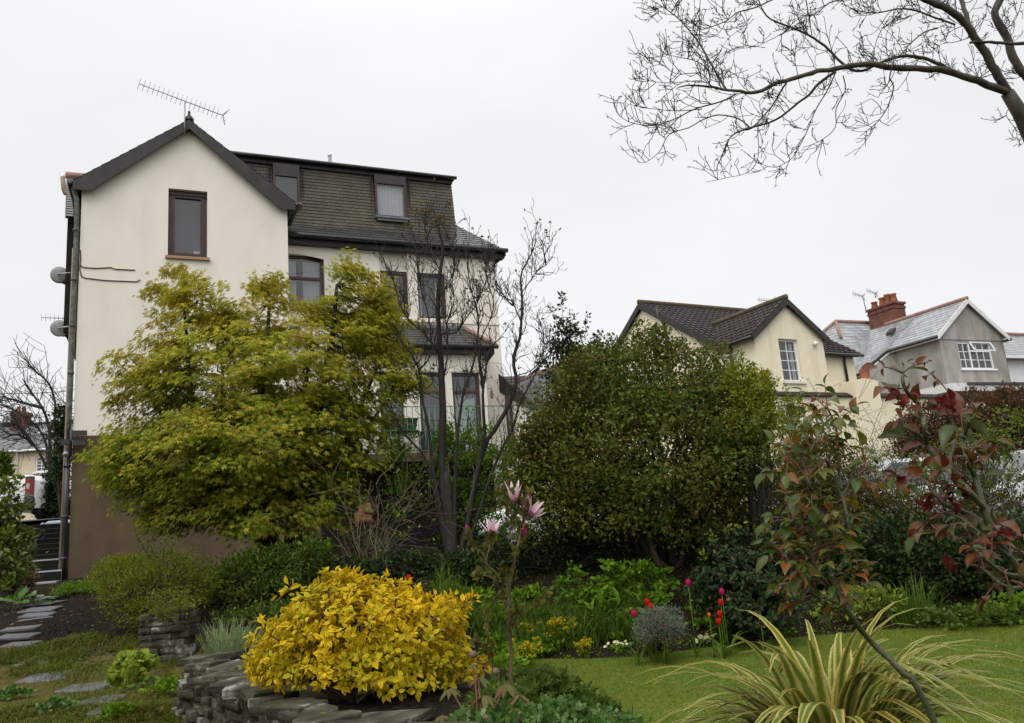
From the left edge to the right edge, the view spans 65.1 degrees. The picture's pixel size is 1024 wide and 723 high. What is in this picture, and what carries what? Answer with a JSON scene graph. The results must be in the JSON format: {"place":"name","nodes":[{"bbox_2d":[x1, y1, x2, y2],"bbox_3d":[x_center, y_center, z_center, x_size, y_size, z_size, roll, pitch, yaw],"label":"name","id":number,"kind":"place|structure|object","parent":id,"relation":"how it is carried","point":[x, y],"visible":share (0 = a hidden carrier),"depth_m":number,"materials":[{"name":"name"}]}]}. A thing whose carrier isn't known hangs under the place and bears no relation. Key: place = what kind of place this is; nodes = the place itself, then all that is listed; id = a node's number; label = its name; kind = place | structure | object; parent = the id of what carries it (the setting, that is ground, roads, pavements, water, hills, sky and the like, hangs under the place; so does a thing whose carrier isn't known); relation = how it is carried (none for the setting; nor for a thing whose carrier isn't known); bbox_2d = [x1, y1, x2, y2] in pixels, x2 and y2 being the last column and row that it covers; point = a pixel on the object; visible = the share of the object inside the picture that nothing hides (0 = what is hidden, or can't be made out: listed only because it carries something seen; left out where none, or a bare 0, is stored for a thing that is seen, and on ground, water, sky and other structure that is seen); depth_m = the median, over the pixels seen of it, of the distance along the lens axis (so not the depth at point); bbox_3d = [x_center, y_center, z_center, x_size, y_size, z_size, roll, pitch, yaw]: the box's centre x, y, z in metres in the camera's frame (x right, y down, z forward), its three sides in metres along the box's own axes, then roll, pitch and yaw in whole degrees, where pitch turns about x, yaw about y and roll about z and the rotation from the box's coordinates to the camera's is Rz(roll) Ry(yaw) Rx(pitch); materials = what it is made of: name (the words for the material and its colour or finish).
{"place":"outdoors","nodes":[
{"label":"outdoors","id":0,"kind":"place"},
{"bbox_2d":[21,517,69,521],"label":"street","id":1,"kind":"structure","parent":0,"point":[41,519],"depth_m":28.83,"materials":[{"name":"grey asphalt"}]},
{"bbox_2d":[0,475,70,518],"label":"white van","id":2,"kind":"object","parent":1,"relation":"on","point":[33,485],"visible":0.18,"depth_m":30.06,"materials":[{"name":"paint"}]},
{"bbox_2d":[0,629,216,722],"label":"rough grass","id":3,"kind":"structure","parent":0,"point":[62,658],"depth_m":7.52,"materials":[{"name":"green plant"}]},
{"bbox_2d":[339,523,388,561],"bbox_3d":[-2.628,3.245,14.283,0.800,0.649,0.400,-5,-12,0],"label":"cellar bench","id":4,"kind":"object","parent":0,"point":[367,527],"visible":0.36,"depth_m":14.10,"materials":[{"name":"brown wood"}]},
{"bbox_2d":[0,518,1023,722],"bbox_3d":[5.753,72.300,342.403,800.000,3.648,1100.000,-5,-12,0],"label":"ground","id":5,"kind":"structure","parent":0,"point":[444,706],"depth_m":9.56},
{"bbox_2d":[0,447,16,476],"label":"conifer","id":6,"kind":"object","parent":5,"relation":"on","point":[6,465],"visible":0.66,"depth_m":33.15,"materials":[{"name":"green plant"}]},
{"bbox_2d":[0,683,37,699],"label":"creeping plant","id":7,"kind":"object","parent":5,"relation":"on","point":[10,690],"visible":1,"depth_m":6.86,"materials":[{"name":"green plant"}]},
{"bbox_2d":[0,632,41,640],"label":"stepping stone","id":8,"kind":"object","parent":5,"relation":"on","point":[17,636],"visible":1,"depth_m":9.27,"materials":[{"name":"stone"}]},
{"bbox_2d":[0,553,44,593],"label":"heather","id":9,"kind":"object","parent":5,"relation":"on","point":[31,579],"visible":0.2,"depth_m":12.12,"materials":[{"name":"brown plant"}]},
{"bbox_2d":[0,473,48,592],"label":"glossy shrub","id":10,"kind":"object","parent":5,"relation":"on","point":[13,536],"visible":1,"depth_m":9.04,"materials":[{"name":"green plant"}]},
{"bbox_2d":[0,586,54,610],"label":"broad leaved plant","id":11,"kind":"object","parent":5,"relation":"on","point":[21,592],"visible":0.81,"depth_m":11.12,"materials":[{"name":"green plant"}]},
{"bbox_2d":[0,406,73,520],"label":"terraced house","id":12,"kind":"structure","parent":5,"relation":"on","point":[33,465],"depth_m":50.23,"materials":[{"name":"white paint"}]},
{"bbox_2d":[0,332,74,471],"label":"bare street tree","id":13,"kind":"object","parent":5,"relation":"on","point":[28,438],"visible":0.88,"depth_m":34.61,"materials":[{"name":"brown plant"}]},
{"bbox_2d":[15,670,75,682],"bbox_3d":[-4.397,3.009,7.663,0.497,0.076,0.354,-5,-12,0],"label":"stepping stone","id":14,"kind":"object","parent":5,"relation":"on","point":[30,679],"visible":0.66,"depth_m":7.58,"materials":[{"name":"stone"}]},
{"bbox_2d":[25,523,69,584],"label":"garden steps","id":15,"kind":"structure","parent":5,"relation":"on","point":[47,562],"depth_m":17.25,"materials":[{"name":"concrete"}]},
{"bbox_2d":[27,464,71,518],"bbox_3d":[-17.635,5.016,31.196,1.921,2.384,2.132,-5,-12,0],"label":"conifer","id":16,"kind":"object","parent":5,"relation":"on","point":[51,510],"visible":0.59,"depth_m":30.59,"materials":[{"name":"green plant"}]},
{"bbox_2d":[32,694,78,713],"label":"creeping plant","id":17,"kind":"object","parent":5,"relation":"on","point":[57,700],"visible":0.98,"depth_m":6.29,"materials":[{"name":"green plant"}]},
{"bbox_2d":[47,402,73,519],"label":"ivy column","id":18,"kind":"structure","parent":5,"relation":"on","point":[57,427],"depth_m":29.07,"materials":[{"name":"green plant"}]},
{"bbox_2d":[47,576,108,596],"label":"ground cover","id":19,"kind":"object","parent":5,"relation":"on","point":[67,587],"visible":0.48,"depth_m":12.27,"materials":[{"name":"green plant"}]},
{"bbox_2d":[54,682,109,693],"bbox_3d":[-3.778,2.889,7.096,0.423,0.046,0.293,-5,-12,0],"label":"stepping stone","id":20,"kind":"object","parent":5,"relation":"on","point":[75,687],"visible":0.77,"depth_m":7.05,"materials":[{"name":"stone"}]},
{"bbox_2d":[97,701,141,719],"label":"creeping plant","id":21,"kind":"object","parent":5,"relation":"on","point":[122,707],"visible":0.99,"depth_m":5.98,"materials":[{"name":"green plant"}]},
{"bbox_2d":[83,551,162,604],"bbox_3d":[-5.255,2.956,10.964,0.969,0.751,1.081,-5,-12,0],"label":"golden mound","id":22,"kind":"object","parent":5,"relation":"on","point":[113,561],"visible":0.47,"depth_m":10.77,"materials":[{"name":"green plant"}]},
{"bbox_2d":[104,646,159,689],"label":"fresh geranium","id":23,"kind":"object","parent":5,"relation":"on","point":[128,666],"visible":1,"depth_m":5.90,"materials":[{"name":"green plant"}]},
{"bbox_2d":[88,527,223,636],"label":"arching shrub","id":24,"kind":"object","parent":5,"relation":"on","point":[135,608],"visible":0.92,"depth_m":9.09,"materials":[{"name":"green plant"}]},
{"bbox_2d":[139,675,183,696],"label":"creeping plant","id":25,"kind":"object","parent":5,"relation":"on","point":[164,683],"visible":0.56,"depth_m":6.66,"materials":[{"name":"green plant"}]},
{"bbox_2d":[138,603,200,662],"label":"stone pier","id":26,"kind":"structure","parent":5,"relation":"on","point":[171,639],"depth_m":7.85,"materials":[{"name":"stone"}]},
{"bbox_2d":[196,617,262,658],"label":"variegated iris","id":27,"kind":"object","parent":5,"relation":"on","point":[219,645],"visible":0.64,"depth_m":5.99,"materials":[{"name":"green plant"}]},
{"bbox_2d":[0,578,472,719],"bbox_3d":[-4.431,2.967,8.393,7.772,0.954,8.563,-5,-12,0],"label":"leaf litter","id":28,"kind":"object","parent":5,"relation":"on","point":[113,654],"visible":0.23,"depth_m":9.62,"materials":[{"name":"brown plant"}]},
{"bbox_2d":[209,599,290,626],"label":"bed plant","id":29,"kind":"object","parent":5,"relation":"on","point":[253,610],"visible":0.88,"depth_m":9.07,"materials":[{"name":"green plant"}]},
{"bbox_2d":[72,247,436,574],"bbox_3d":[-3.828,0.752,12.257,5.074,5.314,3.607,1,-13,-23],"label":"maple tree","id":30,"kind":"object","parent":5,"relation":"on","point":[235,480],"visible":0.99,"depth_m":11.75,"materials":[{"name":"green plant"}]},
{"bbox_2d":[187,530,342,608],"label":"leafy shrub","id":31,"kind":"object","parent":5,"relation":"on","point":[265,582],"visible":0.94,"depth_m":10.16,"materials":[{"name":"green plant"}]},
{"bbox_2d":[58,111,507,579],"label":"cream house","id":32,"kind":"structure","parent":5,"relation":"on","point":[195,197],"depth_m":18.47,"materials":[{"name":"beige paint"}]},
{"bbox_2d":[60,430,86,456],"bbox_3d":[-8.758,1.631,16.044,0.460,0.552,0.124,1,-13,-24],"label":"security light","id":33,"kind":"object","parent":32,"relation":"attached to","point":[70,441],"visible":1,"depth_m":16.02,"materials":[{"name":"black plastic"}]},
{"bbox_2d":[137,79,229,135],"bbox_3d":[-7.510,-5.724,18.464,1.996,1.274,0.377,5,-15,-37],"label":"roof aerial","id":34,"kind":"object","parent":32,"relation":"attached to","point":[184,103],"visible":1,"depth_m":18.50,"materials":[{"name":"metal"}]},
{"bbox_2d":[165,190,209,260],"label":"window","id":35,"kind":"structure","parent":32,"relation":"in","point":[187,211],"depth_m":18.48,"materials":[{"name":"brown plastic"}]},
{"bbox_2d":[288,255,323,310],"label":"window","id":36,"kind":"structure","parent":32,"relation":"in","point":[306,274],"depth_m":20.37,"materials":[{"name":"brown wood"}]},
{"bbox_2d":[380,270,408,316],"bbox_3d":[-3.219,-1.691,21.319,0.959,1.490,0.550,1,-13,-24],"label":"window","id":37,"kind":"structure","parent":32,"relation":"in","point":[403,275],"depth_m":21.33,"materials":[{"name":"brown plastic"}]},
{"bbox_2d":[315,403,544,554],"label":"balcony","id":38,"kind":"structure","parent":32,"relation":"attached to","point":[415,456],"depth_m":18.57,"materials":[{"name":"green paint"}]},
{"bbox_2d":[417,273,446,318],"bbox_3d":[-2.281,-1.677,21.735,1.003,1.490,0.550,1,-13,-24],"label":"window","id":39,"kind":"structure","parent":32,"relation":"in","point":[430,310],"depth_m":21.95,"materials":[{"name":"grey glass"}]},
{"bbox_2d":[418,373,446,430],"bbox_3d":[-2.080,1.117,20.108,0.894,1.778,0.550,1,-13,-24],"label":"window","id":40,"kind":"structure","parent":32,"relation":"in","point":[428,401],"depth_m":20.40,"materials":[{"name":"grey glass"}]},
{"bbox_2d":[452,373,481,450],"bbox_3d":[-1.237,1.368,20.422,0.955,2.268,0.550,1,-13,-24],"label":"window","id":41,"kind":"structure","parent":32,"relation":"in","point":[459,377],"depth_m":20.36,"materials":[{"name":"brown plastic"}]},
{"bbox_2d":[171,648,480,722],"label":"dry stone wall","id":42,"kind":"structure","parent":5,"relation":"on","point":[220,691],"depth_m":4.30,"materials":[{"name":"stone"}]},
{"bbox_2d":[241,565,494,703],"bbox_3d":[-0.720,1.369,4.041,1.296,0.687,0.922,-10,-13,26],"label":"golden bush","id":43,"kind":"object","parent":5,"relation":"on","point":[387,649],"visible":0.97,"depth_m":3.87,"materials":[{"name":"yellow plant"}]},
{"bbox_2d":[285,417,497,591],"bbox_3d":[-1.923,2.135,11.376,3.003,2.620,2.649,-14,-15,39],"label":"twiggy shrub","id":44,"kind":"object","parent":5,"relation":"on","point":[384,542],"visible":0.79,"depth_m":11.12,"materials":[{"name":"brown plant"}]},
{"bbox_2d":[313,544,498,588],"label":"shade plant","id":45,"kind":"object","parent":5,"relation":"on","point":[416,566],"visible":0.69,"depth_m":10.85,"materials":[{"name":"green plant"}]},
{"bbox_2d":[373,406,538,552],"bbox_3d":[-0.852,1.961,13.002,2.828,2.558,1.314,-7,-12,11],"label":"climbing shrub","id":46,"kind":"object","parent":5,"relation":"on","point":[438,541],"visible":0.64,"depth_m":12.97,"materials":[{"name":"green plant"}]},
{"bbox_2d":[372,178,565,559],"bbox_3d":[-0.432,0.112,12.079,3.142,6.119,1.413,-2,-12,-13],"label":"bare shrub","id":47,"kind":"object","parent":5,"relation":"on","point":[450,495],"visible":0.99,"depth_m":12.14,"materials":[{"name":"brown plant"}]},
{"bbox_2d":[435,651,528,721],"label":"hellebore","id":48,"kind":"object","parent":5,"relation":"on","point":[502,690],"visible":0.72,"depth_m":3.20,"materials":[{"name":"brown plant"}]},
{"bbox_2d":[457,664,547,709],"bbox_3d":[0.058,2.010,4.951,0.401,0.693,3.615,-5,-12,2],"label":"bed plant","id":49,"kind":"object","parent":5,"relation":"on","point":[525,690],"visible":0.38,"depth_m":3.56,"materials":[{"name":"green plant"}]},
{"bbox_2d":[448,582,560,624],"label":"bed plant","id":50,"kind":"object","parent":5,"relation":"on","point":[532,590],"visible":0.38,"depth_m":10.47,"materials":[{"name":"green plant"}]},
{"bbox_2d":[463,480,550,684],"bbox_3d":[-0.009,1.124,3.841,0.415,1.099,0.216,-5,-12,0],"label":"young magnolia","id":51,"kind":"object","parent":5,"relation":"on","point":[529,511],"visible":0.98,"depth_m":3.86,"materials":[{"name":"pink plant"}]},
{"bbox_2d":[477,630,540,678],"bbox_3d":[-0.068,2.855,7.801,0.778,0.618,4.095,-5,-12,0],"label":"bed plant","id":52,"kind":"object","parent":5,"relation":"on","point":[502,658],"visible":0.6,"depth_m":6.24,"materials":[{"name":"green plant"}]},
{"bbox_2d":[447,692,584,722],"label":"bed plant","id":53,"kind":"object","parent":5,"relation":"on","point":[539,713],"visible":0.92,"depth_m":3.14,"materials":[{"name":"green plant"}]},
{"bbox_2d":[508,635,544,667],"bbox_3d":[0.167,3.181,8.741,0.384,0.341,0.347,-10,-13,25],"label":"spurge","id":54,"kind":"object","parent":5,"relation":"on","point":[527,650],"visible":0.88,"depth_m":8.73,"materials":[{"name":"yellow plant"}]},
{"bbox_2d":[422,562,658,655],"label":"daffodil leaves","id":55,"kind":"object","parent":5,"relation":"on","point":[475,620],"visible":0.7,"depth_m":9.79,"materials":[{"name":"green plant"}]},
{"bbox_2d":[507,631,576,656],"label":"bed plant","id":56,"kind":"object","parent":5,"relation":"on","point":[548,649],"visible":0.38,"depth_m":9.40,"materials":[{"name":"green plant"}]},
{"bbox_2d":[497,359,607,540],"bbox_3d":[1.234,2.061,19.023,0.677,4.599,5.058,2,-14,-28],"label":"slate outbuilding","id":57,"kind":"structure","parent":5,"relation":"on","point":[517,397],"depth_m":20.96,"materials":[{"name":"silver stone"}]},
{"bbox_2d":[543,616,577,649],"bbox_3d":[0.574,3.224,9.527,0.444,0.404,0.323,-9,-13,21],"label":"spurge","id":58,"kind":"object","parent":5,"relation":"on","point":[558,621],"visible":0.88,"depth_m":9.53,"materials":[{"name":"yellow plant"}]},
{"bbox_2d":[513,661,622,722],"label":"geranium","id":59,"kind":"object","parent":5,"relation":"on","point":[557,682],"visible":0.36,"depth_m":4.24,"materials":[{"name":"green plant"}]},
{"bbox_2d":[476,473,660,544],"bbox_3d":[1.367,3.281,17.888,4.200,1.460,2.040,-7,-12,10],"label":"parked car","id":60,"kind":"object","parent":5,"relation":"on","point":[503,511],"visible":0.09,"depth_m":17.22,"materials":[{"name":"white paint"}]},
{"bbox_2d":[535,290,610,556],"bbox_3d":[1.117,1.005,13.451,1.401,4.638,1.084,-5,-12,0],"label":"evergreen shrub","id":61,"kind":"object","parent":5,"relation":"on","point":[568,334],"visible":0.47,"depth_m":13.68,"materials":[{"name":"green plant"}]},
{"bbox_2d":[550,560,613,611],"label":"herb clump","id":62,"kind":"object","parent":5,"relation":"on","point":[589,590],"visible":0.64,"depth_m":10.35,"materials":[{"name":"green plant"}]},
{"bbox_2d":[469,528,703,578],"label":"understorey shrub","id":63,"kind":"object","parent":5,"relation":"on","point":[590,556],"visible":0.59,"depth_m":11.86,"materials":[{"name":"green plant"}]},
{"bbox_2d":[535,692,651,722],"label":"silver plant","id":64,"kind":"object","parent":5,"relation":"on","point":[592,713],"visible":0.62,"depth_m":3.80,"materials":[{"name":"green plant"}]},
{"bbox_2d":[573,587,628,625],"bbox_3d":[1.129,3.169,9.953,0.815,0.749,0.747,-5,-12,0],"label":"foxglove","id":65,"kind":"object","parent":5,"relation":"on","point":[599,598],"visible":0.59,"depth_m":9.94,"materials":[{"name":"green plant"}]},
{"bbox_2d":[597,558,648,592],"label":"herb clump","id":66,"kind":"object","parent":5,"relation":"on","point":[608,564],"visible":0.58,"depth_m":10.59,"materials":[{"name":"green plant"}]},
{"bbox_2d":[485,317,790,568],"bbox_3d":[2.104,1.132,11.836,4.364,3.875,3.763,4,-15,-36],"label":"flowering shrub","id":67,"kind":"object","parent":5,"relation":"on","point":[609,486],"visible":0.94,"depth_m":11.43,"materials":[{"name":"green plant"}]},
{"bbox_2d":[606,557,682,602],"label":"herb clump","id":68,"kind":"object","parent":5,"relation":"on","point":[663,588],"visible":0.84,"depth_m":10.39,"materials":[{"name":"green plant"}]},
{"bbox_2d":[623,589,678,621],"bbox_3d":[1.691,3.134,9.984,0.682,0.645,0.800,-10,-13,24],"label":"foxglove","id":69,"kind":"object","parent":5,"relation":"on","point":[659,601],"visible":0.27,"depth_m":10.03,"materials":[{"name":"green plant"}]},
{"bbox_2d":[629,602,690,648],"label":"lavender","id":70,"kind":"object","parent":5,"relation":"on","point":[647,621],"visible":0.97,"depth_m":8.33,"materials":[{"name":"grey plant"}]},
{"bbox_2d":[546,454,801,564],"bbox_3d":[3.174,2.333,12.761,5.134,1.815,2.940,0,-13,-20],"label":"shade plant","id":71,"kind":"object","parent":5,"relation":"on","point":[695,556],"visible":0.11,"depth_m":11.83,"materials":[{"name":"green plant"}]},
{"bbox_2d":[684,599,717,630],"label":"herb clump","id":72,"kind":"object","parent":5,"relation":"on","point":[705,621],"visible":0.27,"depth_m":9.80,"materials":[{"name":"green plant"}]},
{"bbox_2d":[412,545,1021,657],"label":"border seedlings","id":73,"kind":"object","parent":5,"relation":"on","point":[692,611],"visible":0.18,"depth_m":9.95,"materials":[{"name":"green plant"}]},
{"bbox_2d":[681,521,810,640],"bbox_3d":[2.626,2.535,9.180,1.337,1.380,1.336,-5,-12,0],"label":"dark viburnum","id":74,"kind":"object","parent":5,"relation":"on","point":[737,577],"visible":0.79,"depth_m":9.00,"materials":[{"name":"green plant"}]},
{"bbox_2d":[712,351,789,574],"bbox_3d":[3.429,1.431,11.099,1.072,3.281,1.103,-5,-12,0],"label":"golden privet","id":75,"kind":"object","parent":5,"relation":"on","point":[761,392],"visible":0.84,"depth_m":11.16,"materials":[{"name":"green plant"}]},
{"bbox_2d":[776,387,800,495],"bbox_3d":[5.318,1.845,15.362,0.598,2.707,0.533,-10,-13,26],"label":"golden conifer","id":76,"kind":"object","parent":5,"relation":"on","point":[789,407],"visible":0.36,"depth_m":15.48,"materials":[{"name":"green plant"}]},
{"bbox_2d":[612,294,997,509],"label":"yellow house","id":77,"kind":"structure","parent":5,"relation":"on","point":[780,335],"depth_m":28.95,"materials":[{"name":"white paint"}]},
{"bbox_2d":[778,339,806,383],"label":"window","id":78,"kind":"structure","parent":77,"relation":"in","point":[789,360],"depth_m":28.64,"materials":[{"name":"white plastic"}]},
{"bbox_2d":[758,420,888,547],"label":"loose shrub","id":79,"kind":"object","parent":5,"relation":"on","point":[802,485],"visible":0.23,"depth_m":12.97,"materials":[{"name":"green plant"}]},
{"bbox_2d":[752,373,937,722],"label":"rose bush","id":80,"kind":"object","parent":5,"relation":"on","point":[795,511],"visible":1,"depth_m":2.12,"materials":[{"name":"green plant"}]},
{"bbox_2d":[808,580,904,622],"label":"plant","id":81,"kind":"object","parent":5,"relation":"on","point":[853,590],"visible":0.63,"depth_m":9.87,"materials":[{"name":"green plant"}]},
{"bbox_2d":[831,606,891,629],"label":"plant","id":82,"kind":"object","parent":5,"relation":"on","point":[866,614],"visible":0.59,"depth_m":9.74,"materials":[{"name":"green plant"}]},
{"bbox_2d":[769,361,1021,515],"bbox_3d":[5.971,1.560,13.729,4.121,2.876,3.333,-5,-12,0],"label":"twiggy bush","id":83,"kind":"object","parent":5,"relation":"on","point":[880,451],"visible":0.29,"depth_m":13.38,"materials":[{"name":"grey plant"}]},
{"bbox_2d":[774,503,1023,586],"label":"loose shrub","id":84,"kind":"object","parent":5,"relation":"on","point":[878,546],"visible":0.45,"depth_m":10.43,"materials":[{"name":"green plant"}]},
{"bbox_2d":[788,544,1023,602],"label":"shade plant","id":85,"kind":"object","parent":5,"relation":"on","point":[886,570],"visible":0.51,"depth_m":10.13,"materials":[{"name":"green plant"}]},
{"bbox_2d":[860,568,956,627],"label":"iris clump","id":86,"kind":"object","parent":5,"relation":"on","point":[909,604],"visible":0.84,"depth_m":9.57,"materials":[{"name":"green plant"}]},
{"bbox_2d":[822,293,1023,447],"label":"grey house","id":87,"kind":"structure","parent":5,"relation":"on","point":[959,342],"depth_m":38.05,"materials":[{"name":"white paint"}]},
{"bbox_2d":[957,342,997,370],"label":"window","id":88,"kind":"structure","parent":87,"relation":"in","point":[970,359],"depth_m":37.94,"materials":[{"name":"white plastic"}]},
{"bbox_2d":[825,461,1023,540],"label":"loose shrub","id":89,"kind":"object","parent":5,"relation":"on","point":[889,502],"visible":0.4,"depth_m":12.43,"materials":[{"name":"green plant"}]},
{"bbox_2d":[858,356,1023,616],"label":"rose bush","id":90,"kind":"object","parent":5,"relation":"on","point":[944,463],"visible":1,"depth_m":1.47,"materials":[{"name":"red plant"}]},
{"bbox_2d":[879,380,1023,460],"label":"brown hedge","id":91,"kind":"object","parent":5,"relation":"on","point":[1005,396],"visible":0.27,"depth_m":19.11,"materials":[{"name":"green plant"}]},
{"bbox_2d":[885,404,1023,528],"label":"loose shrub","id":92,"kind":"object","parent":5,"relation":"on","point":[982,476],"visible":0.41,"depth_m":12.79,"materials":[{"name":"green plant"}]},
{"bbox_2d":[912,600,1022,631],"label":"plant","id":93,"kind":"object","parent":5,"relation":"on","point":[983,618],"visible":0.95,"depth_m":9.01,"materials":[{"name":"green plant"}]},
{"bbox_2d":[930,450,1023,519],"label":"parked car","id":94,"kind":"object","parent":5,"relation":"on","point":[1021,455],"visible":0.04,"depth_m":13.77,"materials":[{"name":"silver metal"}]},
{"bbox_2d":[969,589,1023,623],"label":"plant","id":95,"kind":"object","parent":5,"relation":"on","point":[1016,597],"visible":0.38,"depth_m":9.27,"materials":[{"name":"green plant"}]},
{"bbox_2d":[1003,332,1023,381],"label":"white house","id":96,"kind":"structure","parent":5,"relation":"on","point":[1014,350],"depth_m":40.92,"materials":[{"name":"white paint"}]},
{"bbox_2d":[0,0,1023,422],"label":"sky","id":97,"kind":"structure","parent":0,"point":[500,97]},
{"bbox_2d":[513,625,1023,722],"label":"lawn","id":98,"kind":"structure","parent":0,"point":[843,636],"depth_m":7.49,"materials":[{"name":"green plant"}]},
{"bbox_2d":[598,0,1023,187],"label":"bare tree","id":99,"kind":"object","parent":98,"relation":"on","point":[1013,101],"visible":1,"depth_m":7.34,"materials":[{"name":"grey plant"}]},
{"bbox_2d":[636,598,1023,722],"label":"striped flax","id":100,"kind":"object","parent":98,"relation":"on","point":[846,690],"visible":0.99,"depth_m":3.70,"materials":[{"name":"green plant"}]},
{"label":"lane","id":101,"kind":"structure","parent":0,"visible":0},
{"bbox_2d":[778,455,994,522],"bbox_3d":[7.171,2.635,15.269,4.200,1.460,2.040,-3,-12,-8],"label":"parked car","id":102,"kind":"object","parent":101,"relation":"on","point":[900,466],"visible":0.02,"depth_m":14.72,"materials":[{"name":"silver metal"}]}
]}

